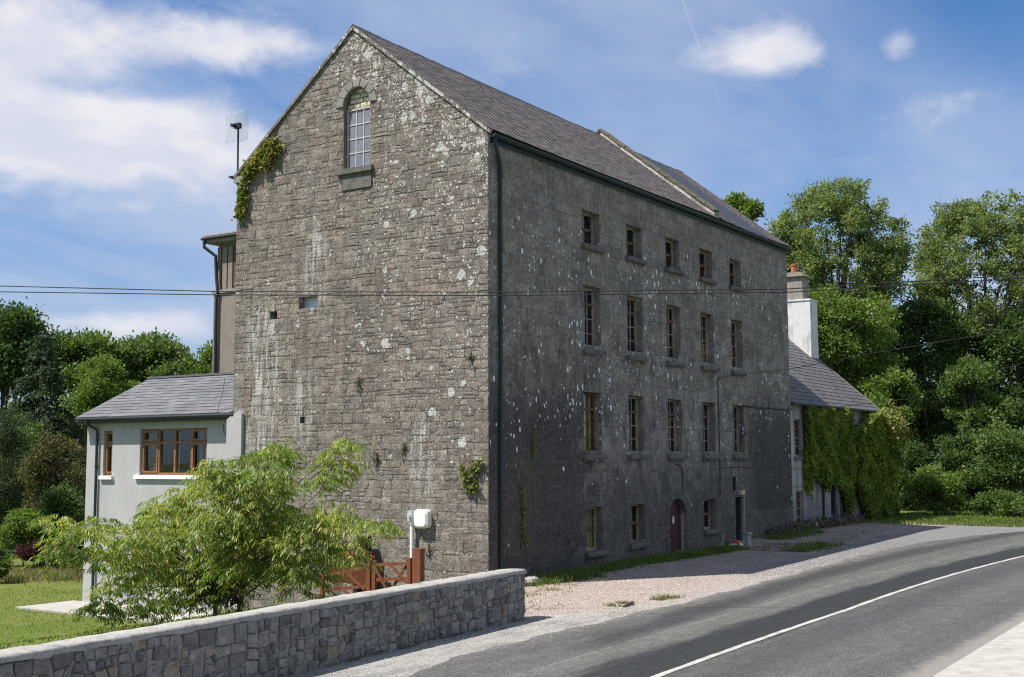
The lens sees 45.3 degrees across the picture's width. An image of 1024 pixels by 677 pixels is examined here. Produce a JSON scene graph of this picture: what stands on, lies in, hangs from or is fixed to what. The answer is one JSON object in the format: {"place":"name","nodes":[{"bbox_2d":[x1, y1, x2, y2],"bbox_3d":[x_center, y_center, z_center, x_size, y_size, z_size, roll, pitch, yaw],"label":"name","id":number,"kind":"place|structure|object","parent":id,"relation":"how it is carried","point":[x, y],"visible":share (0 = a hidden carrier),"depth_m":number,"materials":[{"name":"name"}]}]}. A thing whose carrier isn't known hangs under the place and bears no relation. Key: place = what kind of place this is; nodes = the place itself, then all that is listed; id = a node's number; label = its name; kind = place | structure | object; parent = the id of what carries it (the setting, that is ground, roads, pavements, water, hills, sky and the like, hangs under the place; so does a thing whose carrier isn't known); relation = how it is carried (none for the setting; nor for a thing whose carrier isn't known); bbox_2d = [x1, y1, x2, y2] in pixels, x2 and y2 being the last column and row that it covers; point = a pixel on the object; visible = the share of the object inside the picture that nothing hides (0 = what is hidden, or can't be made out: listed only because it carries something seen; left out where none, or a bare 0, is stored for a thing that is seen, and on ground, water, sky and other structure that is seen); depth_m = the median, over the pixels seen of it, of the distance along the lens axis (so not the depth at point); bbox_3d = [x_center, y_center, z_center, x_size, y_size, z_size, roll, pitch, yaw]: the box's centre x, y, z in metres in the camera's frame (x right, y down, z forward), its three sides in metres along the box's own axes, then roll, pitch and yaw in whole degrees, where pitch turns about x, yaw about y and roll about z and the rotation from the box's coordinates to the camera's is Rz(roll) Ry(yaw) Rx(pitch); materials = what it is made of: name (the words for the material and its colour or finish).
{"place":"outdoors","nodes":[
{"label":"outdoors","id":0,"kind":"place"},
{"bbox_2d":[0,562,82,585],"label":"grass","id":1,"kind":"structure","parent":0,"point":[17,573],"depth_m":51.43,"materials":[{"name":"green plant"}]},
{"bbox_2d":[0,556,259,649],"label":"lawn","id":2,"kind":"structure","parent":0,"point":[69,586],"depth_m":38.84,"materials":[{"name":"green plant"}]},
{"bbox_2d":[0,543,16,577],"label":"garden shrub","id":3,"kind":"object","parent":2,"relation":"on","point":[5,561],"visible":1,"depth_m":49.79,"materials":[{"name":"green plant"}]},
{"bbox_2d":[0,400,29,543],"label":"cypress tree","id":4,"kind":"object","parent":2,"relation":"on","point":[9,492],"visible":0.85,"depth_m":57.93,"materials":[{"name":"green plant"}]},
{"bbox_2d":[0,504,50,567],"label":"garden shrub","id":5,"kind":"object","parent":2,"relation":"on","point":[14,531],"visible":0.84,"depth_m":56.35,"materials":[{"name":"green plant"}]},
{"bbox_2d":[0,413,50,557],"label":"shrub","id":6,"kind":"object","parent":2,"relation":"on","point":[28,432],"visible":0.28,"depth_m":62.70,"materials":[{"name":"green plant"}]},
{"bbox_2d":[15,539,52,568],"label":"garden shrub","id":7,"kind":"object","parent":2,"relation":"on","point":[26,551],"visible":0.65,"depth_m":54.60,"materials":[{"name":"purple plant"}]},
{"bbox_2d":[12,429,86,525],"bbox_3d":[-22.987,7.996,61.976,4.130,6.874,3.828,-1,-6,5],"label":"shrub","id":8,"kind":"object","parent":2,"relation":"on","point":[70,474],"visible":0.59,"depth_m":61.45,"materials":[{"name":"green plant"}]},
{"bbox_2d":[42,536,76,568],"bbox_3d":[-20.324,9.791,54.808,1.794,1.875,1.991,2,-6,-17],"label":"garden shrub","id":9,"kind":"object","parent":2,"relation":"on","point":[61,543],"visible":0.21,"depth_m":54.72,"materials":[{"name":"green plant"}]},
{"bbox_2d":[37,476,84,562],"bbox_3d":[-21.879,8.971,59.801,3.953,4.498,4.059,0,-6,-3],"label":"shrub","id":10,"kind":"object","parent":2,"relation":"on","point":[60,500],"visible":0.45,"depth_m":59.01,"materials":[{"name":"green plant"}]},
{"bbox_2d":[15,600,211,622],"bbox_3d":[-12.319,8.927,39.636,8.900,0.160,2.300,-4,-7,33],"label":"paved apron","id":11,"kind":"object","parent":2,"relation":"on","point":[63,607],"visible":0.36,"depth_m":40.66,"materials":[{"name":"concrete"}]},
{"bbox_2d":[75,372,243,612],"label":"rendered cottage","id":12,"kind":"structure","parent":2,"relation":"on","point":[151,437],"depth_m":41.99,"materials":[{"name":"grey paint"}]},
{"bbox_2d":[98,431,112,478],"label":"window","id":13,"kind":"structure","parent":12,"relation":"in","point":[108,475],"depth_m":42.78,"materials":[{"name":"brown wood"}]},
{"bbox_2d":[135,521,179,568],"bbox_3d":[-11.873,6.921,41.070,2.600,1.530,0.450,-4,-7,33],"label":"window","id":14,"kind":"structure","parent":12,"relation":"in","point":[135,521],"depth_m":41.65,"materials":[{"name":"brown wood"}]},
{"bbox_2d":[133,428,206,478],"bbox_3d":[-11.230,3.853,41.000,3.600,1.680,0.550,-4,-7,33],"label":"window","id":15,"kind":"structure","parent":12,"relation":"in","point":[155,442],"depth_m":41.28,"materials":[{"name":"brown wood"}]},
{"bbox_2d":[22,437,407,632],"bbox_3d":[-5.785,4.228,25.828,7.879,4.214,5.613,-1,-6,7],"label":"garden tree","id":16,"kind":"object","parent":2,"relation":"on","point":[224,571],"visible":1,"depth_m":24.27,"materials":[{"name":"green plant"}]},
{"bbox_2d":[200,231,236,372],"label":"stair tower","id":17,"kind":"structure","parent":2,"relation":"on","point":[224,319],"depth_m":46.76,"materials":[{"name":"brown paint"}]},
{"bbox_2d":[328,548,379,583],"bbox_3d":[-4.555,6.468,34.997,1.477,0.991,0.745,-4,-7,33],"label":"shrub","id":18,"kind":"object","parent":2,"relation":"on","point":[359,576],"visible":0.3,"depth_m":34.72,"materials":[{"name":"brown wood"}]},
{"bbox_2d":[357,536,370,591],"bbox_3d":[-4.234,6.601,35.128,0.300,1.850,0.250,-4,-7,33],"label":"garden post","id":19,"kind":"object","parent":2,"relation":"on","point":[368,549],"visible":0.21,"depth_m":35.07,"materials":[{"name":"brown wood"}]},
{"bbox_2d":[320,558,411,598],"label":"timber gate","id":20,"kind":"structure","parent":2,"relation":"on","point":[372,579],"depth_m":33.36,"materials":[{"name":"brown wood"}]},
{"bbox_2d":[412,548,424,583],"bbox_3d":[-2.487,6.379,32.575,0.260,1.580,0.200,-4,-7,33],"label":"gate post","id":21,"kind":"object","parent":2,"relation":"on","point":[418,565],"visible":0.64,"depth_m":32.54,"materials":[{"name":"orange wood"}]},
{"bbox_2d":[0,586,576,648],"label":"grass","id":22,"kind":"structure","parent":0,"point":[87,632],"depth_m":35.24,"materials":[{"name":"green plant"}]},
{"bbox_2d":[286,607,660,676],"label":"verge","id":23,"kind":"structure","parent":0,"point":[372,665],"depth_m":22.39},
{"bbox_2d":[0,568,526,676],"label":"boundary wall","id":24,"kind":"structure","parent":23,"relation":"on","point":[285,640],"depth_m":19.63,"materials":[{"name":"grey stone"}]},
{"bbox_2d":[324,618,524,667],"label":"grass","id":25,"kind":"structure","parent":23,"relation":"on","point":[411,645],"depth_m":22.52,"materials":[{"name":"green plant"}]},
{"bbox_2d":[298,606,657,676],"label":"loose grit","id":26,"kind":"object","parent":23,"relation":"on","point":[488,639],"visible":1,"depth_m":23.58,"materials":[{"name":"grey gravel"}]},
{"bbox_2d":[6,461,980,555],"bbox_3d":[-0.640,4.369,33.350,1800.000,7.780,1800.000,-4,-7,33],"label":"ground","id":27,"kind":"structure","parent":0,"point":[13,551],"depth_m":75.14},
{"bbox_2d":[0,296,68,424],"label":"broadleaf tree","id":28,"kind":"object","parent":27,"relation":"on","point":[20,327],"visible":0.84,"depth_m":68.92,"materials":[{"name":"green plant"}]},
{"bbox_2d":[1,332,86,553],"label":"spruce tree","id":29,"kind":"object","parent":27,"relation":"on","point":[44,370],"visible":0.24,"depth_m":67.29,"materials":[{"name":"green plant"}]},
{"bbox_2d":[33,327,143,463],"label":"broadleaf tree","id":30,"kind":"object","parent":27,"relation":"on","point":[88,344],"visible":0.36,"depth_m":76.65,"materials":[{"name":"green plant"}]},
{"bbox_2d":[53,350,128,443],"bbox_3d":[-21.753,6.074,63.502,3.784,10.991,3.330,1,-6,-9],"label":"broadleaf tree","id":31,"kind":"object","parent":27,"relation":"on","point":[93,393],"visible":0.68,"depth_m":63.41,"materials":[{"name":"green plant"}]},
{"bbox_2d":[109,375,139,392],"bbox_3d":[-20.541,6.781,64.678,2.719,9.809,2.988,-1,-6,11],"label":"broadleaf tree","id":32,"kind":"object","parent":27,"relation":"on","point":[126,386],"visible":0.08,"depth_m":64.79,"materials":[{"name":"green plant"}]},
{"bbox_2d":[109,327,194,383],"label":"broadleaf tree","id":33,"kind":"object","parent":27,"relation":"on","point":[151,348],"visible":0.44,"depth_m":78.25,"materials":[{"name":"green plant"}]},
{"bbox_2d":[141,347,211,380],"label":"broadleaf tree","id":34,"kind":"object","parent":27,"relation":"on","point":[194,366],"visible":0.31,"depth_m":73.39,"materials":[{"name":"green plant"}]},
{"bbox_2d":[191,340,212,366],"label":"broadleaf tree","id":35,"kind":"object","parent":27,"relation":"on","point":[207,355],"visible":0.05,"depth_m":83.46,"materials":[{"name":"green plant"}]},
{"bbox_2d":[228,24,792,610],"bbox_3d":[1.581,0.355,46.030,10.580,18.643,23.126,-4,-7,33],"label":"stone mill","id":36,"kind":"object","parent":27,"relation":"on","point":[398,192],"visible":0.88,"depth_m":37.42,"materials":[{"name":"stone"}]},
{"bbox_2d":[226,110,248,170],"bbox_3d":[-9.155,-6.291,40.552,1.109,2.507,0.468,-4,-7,33],"label":"antenna mast","id":37,"kind":"object","parent":36,"relation":"attached to","point":[237,126],"visible":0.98,"depth_m":40.61,"materials":[{"name":"metal"}]},
{"bbox_2d":[231,182,250,224],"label":"wall ivy","id":38,"kind":"object","parent":36,"relation":"attached to","point":[242,204],"depth_m":39.34,"materials":[{"name":"green plant"}]},
{"bbox_2d":[240,128,283,183],"bbox_3d":[-7.980,-5.812,39.040,1.859,1.675,0.444,-4,-7,33],"label":"wall ivy","id":39,"kind":"object","parent":36,"relation":"attached to","point":[267,153],"depth_m":38.92,"materials":[{"name":"green plant"}]},
{"bbox_2d":[347,106,369,167],"bbox_3d":[-4.605,-6.071,37.190,1.000,1.880,0.070,-4,-7,33],"label":"window","id":40,"kind":"structure","parent":36,"relation":"in","point":[358,120],"depth_m":37.23,"materials":[{"name":"glass"}]},
{"bbox_2d":[407,509,431,557],"bbox_3d":[-2.658,6.021,34.340,0.800,2.440,0.273,-4,-7,33],"label":"meter box","id":41,"kind":"object","parent":36,"relation":"attached to","point":[420,518],"depth_m":34.34,"materials":[{"name":"white paint"}]},
{"bbox_2d":[464,349,474,361],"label":"wall weed","id":42,"kind":"object","parent":36,"relation":"attached to","point":[469,357],"depth_m":33.97,"materials":[{"name":"green plant"}]},
{"bbox_2d":[455,457,484,493],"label":"wall ivy","id":43,"kind":"object","parent":36,"relation":"attached to","point":[466,480],"depth_m":33.59,"materials":[{"name":"green plant"}]},
{"bbox_2d":[0,274,1023,292],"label":"overhead cable","id":44,"kind":"object","parent":36,"relation":"attached to","point":[513,291],"visible":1,"depth_m":27.49,"materials":[{"name":"black rubber"}]},
{"bbox_2d":[0,278,1023,295],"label":"overhead cable","id":45,"kind":"object","parent":36,"relation":"attached to","point":[510,295],"visible":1,"depth_m":27.49,"materials":[{"name":"black rubber"}]},
{"bbox_2d":[519,484,529,549],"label":"wall weed","id":46,"kind":"object","parent":36,"relation":"attached to","point":[522,531],"depth_m":34.62,"materials":[{"name":"green plant"}]},
{"bbox_2d":[531,431,537,459],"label":"wall weed","id":47,"kind":"object","parent":36,"relation":"attached to","point":[533,448],"depth_m":35.26,"materials":[{"name":"green plant"}]},
{"bbox_2d":[581,212,605,253],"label":"window","id":48,"kind":"structure","parent":36,"relation":"in","point":[587,235],"depth_m":39.22,"materials":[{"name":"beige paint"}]},
{"bbox_2d":[582,287,606,355],"bbox_3d":[2.429,-0.547,38.748,0.561,2.163,1.360,-4,-7,33],"label":"window","id":49,"kind":"structure","parent":36,"relation":"in","point":[586,311],"depth_m":39.09,"materials":[{"name":"beige paint"}]},
{"bbox_2d":[583,393,607,459],"bbox_3d":[2.453,2.750,38.413,0.515,2.101,1.360,-4,-7,33],"label":"window","id":50,"kind":"structure","parent":36,"relation":"in","point":[589,410],"depth_m":38.77,"materials":[{"name":"brown paint"}]},
{"bbox_2d":[585,507,609,557],"bbox_3d":[2.493,6.016,38.131,0.520,1.504,1.300,-4,-7,33],"label":"window","id":51,"kind":"structure","parent":36,"relation":"in","point":[590,512],"depth_m":38.46,"materials":[{"name":"beige paint"}]},
{"bbox_2d":[625,227,647,264],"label":"window","id":52,"kind":"structure","parent":36,"relation":"in","point":[630,247],"depth_m":41.68,"materials":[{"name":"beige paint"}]},
{"bbox_2d":[626,297,648,361],"bbox_3d":[4.063,-0.312,41.157,0.500,2.167,1.360,-4,-7,33],"label":"window","id":53,"kind":"structure","parent":36,"relation":"in","point":[628,357],"depth_m":41.41,"materials":[{"name":"beige paint"}]},
{"bbox_2d":[628,397,650,459],"bbox_3d":[4.056,2.985,40.843,0.538,2.101,1.360,-4,-7,33],"label":"window","id":54,"kind":"structure","parent":36,"relation":"in","point":[631,457],"depth_m":41.11,"materials":[{"name":"beige paint"}]},
{"bbox_2d":[629,504,650,548],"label":"window","id":55,"kind":"structure","parent":36,"relation":"in","point":[647,544],"depth_m":40.79,"materials":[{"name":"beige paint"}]},
{"bbox_2d":[665,240,684,275],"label":"window","id":56,"kind":"structure","parent":36,"relation":"in","point":[669,268],"depth_m":44.15,"materials":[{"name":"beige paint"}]},
{"bbox_2d":[666,306,685,367],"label":"window","id":57,"kind":"structure","parent":36,"relation":"in","point":[670,363],"depth_m":43.89,"materials":[{"name":"beige paint"}]},
{"bbox_2d":[669,500,683,551],"bbox_3d":[5.665,6.706,43.015,0.160,2.130,1.340,-4,-7,33],"label":"door","id":58,"kind":"structure","parent":36,"relation":"in","point":[676,532],"depth_m":43.26,"materials":[{"name":"red paint"}]},
{"bbox_2d":[667,400,687,459],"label":"window","id":59,"kind":"structure","parent":36,"relation":"in","point":[672,457],"depth_m":43.53,"materials":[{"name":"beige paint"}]},
{"bbox_2d":[699,251,717,284],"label":"window","id":60,"kind":"structure","parent":36,"relation":"in","point":[702,278],"depth_m":46.54,"materials":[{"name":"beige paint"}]},
{"bbox_2d":[700,314,718,371],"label":"window","id":61,"kind":"structure","parent":36,"relation":"in","point":[704,350],"depth_m":46.27,"materials":[{"name":"beige paint"}]},
{"bbox_2d":[702,403,720,459],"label":"window","id":62,"kind":"structure","parent":36,"relation":"in","point":[704,457],"depth_m":45.90,"materials":[{"name":"beige paint"}]},
{"bbox_2d":[704,499,721,534],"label":"window","id":63,"kind":"structure","parent":36,"relation":"in","point":[713,531],"depth_m":45.56,"materials":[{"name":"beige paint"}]},
{"bbox_2d":[729,261,745,291],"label":"window","id":64,"kind":"structure","parent":36,"relation":"in","point":[733,286],"depth_m":48.78,"materials":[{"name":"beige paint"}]},
{"bbox_2d":[731,321,747,375],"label":"window","id":65,"kind":"structure","parent":36,"relation":"in","point":[734,372],"depth_m":48.56,"materials":[{"name":"beige paint"}]},
{"bbox_2d":[735,497,744,539],"bbox_3d":[8.933,7.103,47.490,0.680,2.040,1.540,-4,-7,33],"label":"door","id":66,"kind":"structure","parent":36,"relation":"in","point":[736,498],"depth_m":47.85,"materials":[{"name":"paint"}]},
{"bbox_2d":[732,406,749,458],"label":"window","id":67,"kind":"structure","parent":36,"relation":"in","point":[737,441],"depth_m":48.30,"materials":[{"name":"beige paint"}]},
{"bbox_2d":[718,328,1022,377],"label":"service cable","id":68,"kind":"object","parent":36,"relation":"attached to","point":[881,351],"visible":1,"depth_m":49.81,"materials":[{"name":"black rubber"}]},
{"bbox_2d":[0,339,1023,510],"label":"distant wood","id":69,"kind":"object","parent":27,"relation":"on","point":[938,451],"visible":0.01,"depth_m":100.70,"materials":[{"name":"green plant"}]},
{"bbox_2d":[721,191,767,222],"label":"broadleaf tree","id":70,"kind":"object","parent":27,"relation":"on","point":[751,209],"visible":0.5,"depth_m":77.19,"materials":[{"name":"green plant"}]},
{"bbox_2d":[787,264,882,524],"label":"creeper house","id":71,"kind":"structure","parent":27,"relation":"on","point":[823,385],"depth_m":60.17,"materials":[{"name":"beige paint"}]},
{"bbox_2d":[796,491,800,524],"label":"window","id":72,"kind":"structure","parent":71,"relation":"in","point":[799,499],"depth_m":54.20,"materials":[{"name":"beige paint"}]},
{"bbox_2d":[794,419,803,459],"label":"window","id":73,"kind":"structure","parent":71,"relation":"in","point":[797,457],"depth_m":54.30,"materials":[{"name":"beige paint"}]},
{"bbox_2d":[802,418,814,498],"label":"creeper","id":74,"kind":"object","parent":71,"relation":"attached to","point":[808,483],"visible":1,"depth_m":54.34,"materials":[{"name":"green plant"}]},
{"bbox_2d":[802,406,858,516],"bbox_3d":[14.810,5.838,56.727,0.687,5.514,6.587,-4,-7,33],"label":"creeper","id":75,"kind":"object","parent":71,"relation":"attached to","point":[831,433],"visible":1,"depth_m":56.70,"materials":[{"name":"green plant"}]},
{"bbox_2d":[831,483,834,518],"bbox_3d":[15.021,7.705,57.642,0.040,2.000,0.910,-4,-7,33],"label":"door","id":76,"kind":"structure","parent":71,"relation":"in","point":[833,487],"depth_m":57.78,"materials":[{"name":"black wood"}]},
{"bbox_2d":[854,408,902,519],"bbox_3d":[18.487,6.477,61.932,0.957,6.074,6.613,-4,-7,33],"label":"creeper","id":77,"kind":"object","parent":71,"relation":"attached to","point":[878,477],"visible":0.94,"depth_m":61.21,"materials":[{"name":"green plant"}]},
{"bbox_2d":[879,401,912,448],"bbox_3d":[19.703,4.665,64.200,2.175,2.792,3.217,-4,-7,33],"label":"creeper","id":78,"kind":"object","parent":71,"relation":"attached to","point":[897,426],"visible":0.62,"depth_m":63.54,"materials":[{"name":"green plant"}]},
{"bbox_2d":[816,362,1023,409],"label":"service cable","id":79,"kind":"object","parent":71,"relation":"attached to","point":[926,392],"visible":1,"depth_m":48.12,"materials":[{"name":"black rubber"}]},
{"bbox_2d":[764,176,915,384],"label":"ash tree","id":80,"kind":"object","parent":27,"relation":"on","point":[817,205],"visible":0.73,"depth_m":83.50,"materials":[{"name":"green plant"}]},
{"bbox_2d":[808,282,908,393],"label":"broadleaf tree","id":81,"kind":"object","parent":27,"relation":"on","point":[869,334],"visible":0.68,"depth_m":77.91,"materials":[{"name":"green plant"}]},
{"bbox_2d":[833,339,919,398],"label":"broadleaf tree","id":82,"kind":"object","parent":27,"relation":"on","point":[866,376],"visible":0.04,"depth_m":88.11,"materials":[{"name":"green plant"}]},
{"bbox_2d":[857,363,925,448],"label":"broadleaf tree","id":83,"kind":"object","parent":27,"relation":"on","point":[896,385],"visible":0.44,"depth_m":75.68,"materials":[{"name":"green plant"}]},
{"bbox_2d":[878,290,982,464],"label":"broadleaf tree","id":84,"kind":"object","parent":27,"relation":"on","point":[929,422],"visible":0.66,"depth_m":86.61,"materials":[{"name":"green plant"}]},
{"bbox_2d":[902,188,1023,465],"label":"ash tree","id":85,"kind":"object","parent":27,"relation":"on","point":[969,218],"visible":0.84,"depth_m":88.14,"materials":[{"name":"green plant"}]},
{"bbox_2d":[962,311,1023,435],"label":"broadleaf tree","id":86,"kind":"object","parent":27,"relation":"on","point":[1009,345],"visible":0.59,"depth_m":84.57,"materials":[{"name":"green plant"}]},
{"bbox_2d":[0,0,1023,457],"label":"sky","id":87,"kind":"structure","parent":0,"point":[117,158],"materials":[{"name":"blue"}]},
{"bbox_2d":[409,531,1023,676],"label":"road","id":88,"kind":"structure","parent":0,"point":[932,628],"depth_m":24.80,"materials":[{"name":"grey asphalt"}]},
{"bbox_2d":[651,556,1023,676],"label":"line","id":89,"kind":"object","parent":88,"relation":"on","point":[736,647],"visible":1,"depth_m":24.96,"materials":[{"name":"paint"}]},
{"bbox_2d":[524,520,1023,622],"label":"gravel forecourt","id":90,"kind":"structure","parent":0,"point":[900,535],"depth_m":37.89,"materials":[{"name":"beige gravel"}]},
{"bbox_2d":[525,576,540,585],"bbox_3d":[0.481,6.664,33.447,0.468,0.377,0.806,-4,-7,33],"label":"rock","id":91,"kind":"object","parent":90,"relation":"on","point":[529,578],"visible":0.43,"depth_m":33.30,"materials":[{"name":"stone"}]},
{"bbox_2d":[525,528,846,586],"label":"grass","id":92,"kind":"structure","parent":90,"relation":"on","point":[584,573],"depth_m":39.66,"materials":[{"name":"green plant"}]},
{"bbox_2d":[525,530,891,606],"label":"grass","id":93,"kind":"structure","parent":90,"relation":"on","point":[659,598],"depth_m":33.07,"materials":[{"name":"green plant"}]},
{"bbox_2d":[744,532,751,544],"bbox_3d":[8.825,7.538,45.786,0.320,0.600,0.320,-4,-7,33],"label":"stone bollard","id":94,"kind":"object","parent":90,"relation":"on","point":[748,538],"visible":0.83,"depth_m":45.70,"materials":[{"name":"stone"}]},
{"bbox_2d":[764,517,809,535],"bbox_3d":[11.186,7.794,50.600,1.594,0.824,3.200,-4,-7,33],"label":"flower border","id":95,"kind":"object","parent":90,"relation":"on","point":[787,528],"visible":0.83,"depth_m":50.25,"materials":[{"name":"green plant"}]},
{"bbox_2d":[794,509,869,529],"bbox_3d":[14.303,8.128,55.150,1.656,0.869,7.891,-4,-7,33],"label":"flower border","id":96,"kind":"object","parent":90,"relation":"on","point":[844,520],"visible":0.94,"depth_m":54.73,"materials":[{"name":"green plant"}]},
{"bbox_2d":[856,509,1023,527],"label":"lawn","id":97,"kind":"structure","parent":0,"point":[904,511],"depth_m":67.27,"materials":[{"name":"green plant"}]},
{"bbox_2d":[897,439,935,510],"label":"shrub","id":98,"kind":"object","parent":97,"relation":"on","point":[913,456],"visible":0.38,"depth_m":71.64,"materials":[{"name":"green plant"}]},
{"bbox_2d":[900,462,968,514],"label":"shrub","id":99,"kind":"object","parent":97,"relation":"on","point":[938,490],"visible":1,"depth_m":65.42,"materials":[{"name":"green plant"}]},
{"bbox_2d":[926,427,991,511],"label":"shrub","id":100,"kind":"object","parent":97,"relation":"on","point":[952,442],"visible":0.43,"depth_m":70.31,"materials":[{"name":"green plant"}]},
{"bbox_2d":[933,350,1015,434],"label":"broadleaf tree","id":101,"kind":"object","parent":97,"relation":"on","point":[988,405],"visible":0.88,"depth_m":75.02,"materials":[{"name":"green plant"}]},
{"bbox_2d":[939,414,1023,508],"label":"shrub","id":102,"kind":"object","parent":97,"relation":"on","point":[1002,446],"visible":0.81,"depth_m":68.26,"materials":[{"name":"green plant"}]},
{"bbox_2d":[968,487,1023,516],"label":"shrub","id":103,"kind":"object","parent":97,"relation":"on","point":[1009,503],"visible":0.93,"depth_m":63.82,"materials":[{"name":"green plant"}]},
{"bbox_2d":[933,621,1023,676],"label":"footpath","id":104,"kind":"structure","parent":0,"point":[1002,655],"depth_m":20.46,"materials":[{"name":"concrete"}]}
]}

